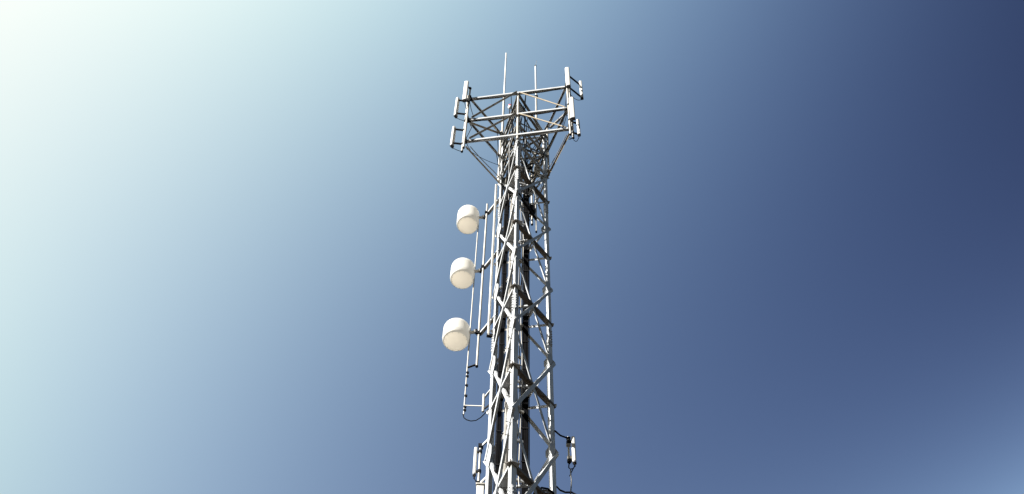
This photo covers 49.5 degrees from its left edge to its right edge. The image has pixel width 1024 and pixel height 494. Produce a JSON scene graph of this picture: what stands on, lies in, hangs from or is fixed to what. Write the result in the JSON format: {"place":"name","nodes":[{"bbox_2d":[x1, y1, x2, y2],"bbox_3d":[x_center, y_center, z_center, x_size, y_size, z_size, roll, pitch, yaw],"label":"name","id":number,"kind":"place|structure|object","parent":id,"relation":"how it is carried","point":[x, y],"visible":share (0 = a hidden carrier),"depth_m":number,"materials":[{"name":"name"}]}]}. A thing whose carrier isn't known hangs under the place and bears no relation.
{"place":"outdoors","nodes":[
{"label":"outdoors","id":0,"kind":"place"},
{"bbox_2d":[0,0,1023,493],"label":"sky","id":1,"kind":"structure","parent":0,"point":[786,237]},
{"label":"ground","id":2,"kind":"structure","parent":0,"visible":0},
{"bbox_2d":[483,104,558,493],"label":"lattice tower","id":3,"kind":"structure","parent":2,"relation":"on","point":[506,481],"depth_m":27.07,"materials":[{"name":"metal"}]},
{"bbox_2d":[463,224,489,420],"bbox_3d":[-0.715,1.514,29.688,0.912,9.494,0.177,-34,-65,19],"label":"whip antenna","id":4,"kind":"object","parent":3,"relation":"attached to","point":[483,398],"visible":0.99,"depth_m":27.34,"materials":[{"name":"metal"}]},
{"bbox_2d":[476,439,487,482],"bbox_3d":[-0.634,4.919,23.870,0.147,2.239,0.415,31,-63,-17],"label":"antenna bracket","id":5,"kind":"object","parent":3,"relation":"attached to","point":[480,445],"visible":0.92,"depth_m":24.38,"materials":[{"name":"metal"}]},
{"bbox_2d":[472,447,481,481],"bbox_3d":[-0.759,4.809,24.262,0.186,1.228,0.092,1,-59,0],"label":"panel antenna","id":6,"kind":"object","parent":5,"relation":"attached to","point":[476,452],"visible":1,"depth_m":24.31,"materials":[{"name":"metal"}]},
{"bbox_2d":[476,482,484,493],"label":"junction box","id":7,"kind":"object","parent":5,"relation":"attached to","point":[480,487],"visible":0.92,"depth_m":23.57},
{"bbox_2d":[475,184,501,367],"bbox_3d":[-0.642,0.500,31.161,0.219,8.604,0.823,32,-63,-17],"label":"antenna mast","id":8,"kind":"object","parent":3,"relation":"attached to","point":[484,267],"visible":0.99,"depth_m":30.70,"materials":[{"name":"metal"}]},
{"bbox_2d":[442,318,476,350],"bbox_3d":[-1.391,2.298,28.897,0.835,0.670,0.701,28,-62,-15],"label":"drum antenna","id":9,"kind":"object","parent":8,"relation":"attached to","point":[457,332],"visible":1,"depth_m":28.63,"materials":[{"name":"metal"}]},
{"bbox_2d":[450,258,481,288],"bbox_3d":[-1.339,0.765,31.410,0.813,0.741,0.685,27,-62,-15],"label":"drum antenna","id":10,"kind":"object","parent":8,"relation":"attached to","point":[463,272],"visible":1,"depth_m":31.12,"materials":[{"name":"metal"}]},
{"bbox_2d":[457,205,485,233],"bbox_3d":[-1.292,-0.821,34.009,0.798,0.805,0.677,28,-62,-15],"label":"drum antenna","id":11,"kind":"object","parent":8,"relation":"attached to","point":[468,217],"visible":1,"depth_m":33.70,"materials":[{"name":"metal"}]},
{"bbox_2d":[461,96,531,210],"bbox_3d":[-0.060,-2.677,35.547,1.212,6.298,3.400,-34,-65,19],"label":"sector frame","id":12,"kind":"object","parent":3,"relation":"attached to","point":[498,153],"visible":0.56,"depth_m":36.10,"materials":[{"name":"metal"}]},
{"bbox_2d":[450,126,464,150],"bbox_3d":[-1.702,-3.376,34.864,0.437,1.727,0.137,1,-59,0],"label":"panel antenna","id":13,"kind":"object","parent":12,"relation":"attached to","point":[453,134],"visible":0.96,"depth_m":34.84,"materials":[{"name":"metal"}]},
{"bbox_2d":[501,53,506,132],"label":"whip antenna","id":14,"kind":"object","parent":12,"relation":"on","point":[503,110],"visible":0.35,"depth_m":40.83,"materials":[{"name":"metal"}]},
{"bbox_2d":[493,117,521,492],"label":"cable run","id":15,"kind":"object","parent":3,"relation":"attached to","point":[499,417],"visible":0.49,"depth_m":26.75,"materials":[{"name":"rubber"}]},
{"bbox_2d":[502,169,514,492],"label":"cable tray","id":16,"kind":"object","parent":3,"relation":"attached to","point":[505,466],"visible":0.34,"depth_m":26.50,"materials":[{"name":"metal"}]},
{"bbox_2d":[462,77,571,204],"bbox_3d":[0.265,-3.236,35.318,3.400,6.499,1.525,-7,-59,5],"label":"sector frame","id":17,"kind":"object","parent":3,"relation":"attached to","point":[512,114],"visible":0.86,"depth_m":35.78,"materials":[{"name":"metal"}]},
{"bbox_2d":[454,97,465,120],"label":"panel antenna","id":18,"kind":"object","parent":17,"relation":"attached to","point":[456,112],"visible":0.84,"depth_m":36.65,"materials":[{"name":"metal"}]},
{"bbox_2d":[462,81,471,108],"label":"panel antenna","id":19,"kind":"object","parent":17,"relation":"attached to","point":[465,91],"visible":1,"depth_m":37.24,"materials":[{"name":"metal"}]},
{"bbox_2d":[565,67,570,93],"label":"panel antenna","id":20,"kind":"object","parent":17,"relation":"attached to","point":[567,76],"visible":1,"depth_m":37.05,"materials":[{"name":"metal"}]},
{"bbox_2d":[567,97,575,127],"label":"panel antenna","id":21,"kind":"object","parent":17,"relation":"attached to","point":[572,109],"visible":1,"depth_m":34.89,"materials":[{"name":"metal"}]},
{"bbox_2d":[570,76,583,99],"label":"panel antenna","id":22,"kind":"object","parent":17,"relation":"attached to","point":[579,83],"visible":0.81,"depth_m":37.52,"materials":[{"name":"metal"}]},
{"bbox_2d":[516,158,525,493],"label":"cable run","id":23,"kind":"object","parent":3,"relation":"attached to","point":[520,382],"visible":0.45,"depth_m":25.74,"materials":[{"name":"black rubber"},{"name":"galvanised steel"}]},
{"bbox_2d":[515,118,530,493],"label":"cable run","id":24,"kind":"object","parent":3,"relation":"attached to","point":[525,424],"visible":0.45,"depth_m":26.77,"materials":[{"name":"rubber"}]},
{"bbox_2d":[533,487,554,493],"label":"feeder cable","id":25,"kind":"object","parent":24,"relation":"attached to","point":[546,490],"visible":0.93,"depth_m":22.52,"materials":[{"name":"black rubber"}]},
{"bbox_2d":[519,193,536,232],"bbox_3d":[0.453,-1.452,32.262,0.060,2.645,1.010,-27,-63,16],"label":"stub antenna","id":26,"kind":"object","parent":3,"relation":"attached to","point":[529,210],"visible":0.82,"depth_m":31.80,"materials":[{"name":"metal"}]},
{"bbox_2d":[528,204,534,222],"bbox_3d":[0.534,-0.903,32.144,0.258,0.948,0.296,16,-60,-9],"label":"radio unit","id":27,"kind":"object","parent":3,"relation":"attached to","point":[532,207],"visible":0.73,"depth_m":32.24,"materials":[{"name":"metal"}]},
{"bbox_2d":[509,86,574,225],"bbox_3d":[0.620,-2.812,35.455,1.473,6.299,3.400,19,-60,-11],"label":"sector frame","id":28,"kind":"object","parent":3,"relation":"attached to","point":[540,161],"visible":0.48,"depth_m":36.09,"materials":[{"name":"metal"}]},
{"bbox_2d":[532,165,539,178],"bbox_3d":[0.702,-2.275,34.468,0.468,0.888,0.280,35,-64,-19],"label":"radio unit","id":29,"kind":"object","parent":28,"relation":"attached to","point":[536,171],"visible":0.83,"depth_m":34.56,"materials":[{"name":"metal"}]},
{"bbox_2d":[535,60,537,119],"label":"whip antenna","id":30,"kind":"object","parent":28,"relation":"on","point":[536,95],"visible":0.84,"depth_m":41.82,"materials":[{"name":"metal"}]},
{"bbox_2d":[571,119,580,141],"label":"panel antenna","id":31,"kind":"object","parent":28,"relation":"attached to","point":[577,122],"visible":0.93,"depth_m":34.27,"materials":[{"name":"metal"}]},
{"bbox_2d":[554,430,575,493],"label":"antenna bracket","id":32,"kind":"object","parent":3,"relation":"attached to","point":[568,445],"visible":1,"depth_m":23.79,"materials":[{"name":"metal"}]},
{"bbox_2d":[566,436,576,475],"bbox_3d":[1.285,4.524,23.993,0.205,1.182,0.099,-18,-61,11],"label":"panel antenna","id":33,"kind":"object","parent":32,"relation":"attached to","point":[573,458],"visible":1,"depth_m":24.01,"materials":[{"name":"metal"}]}
]}

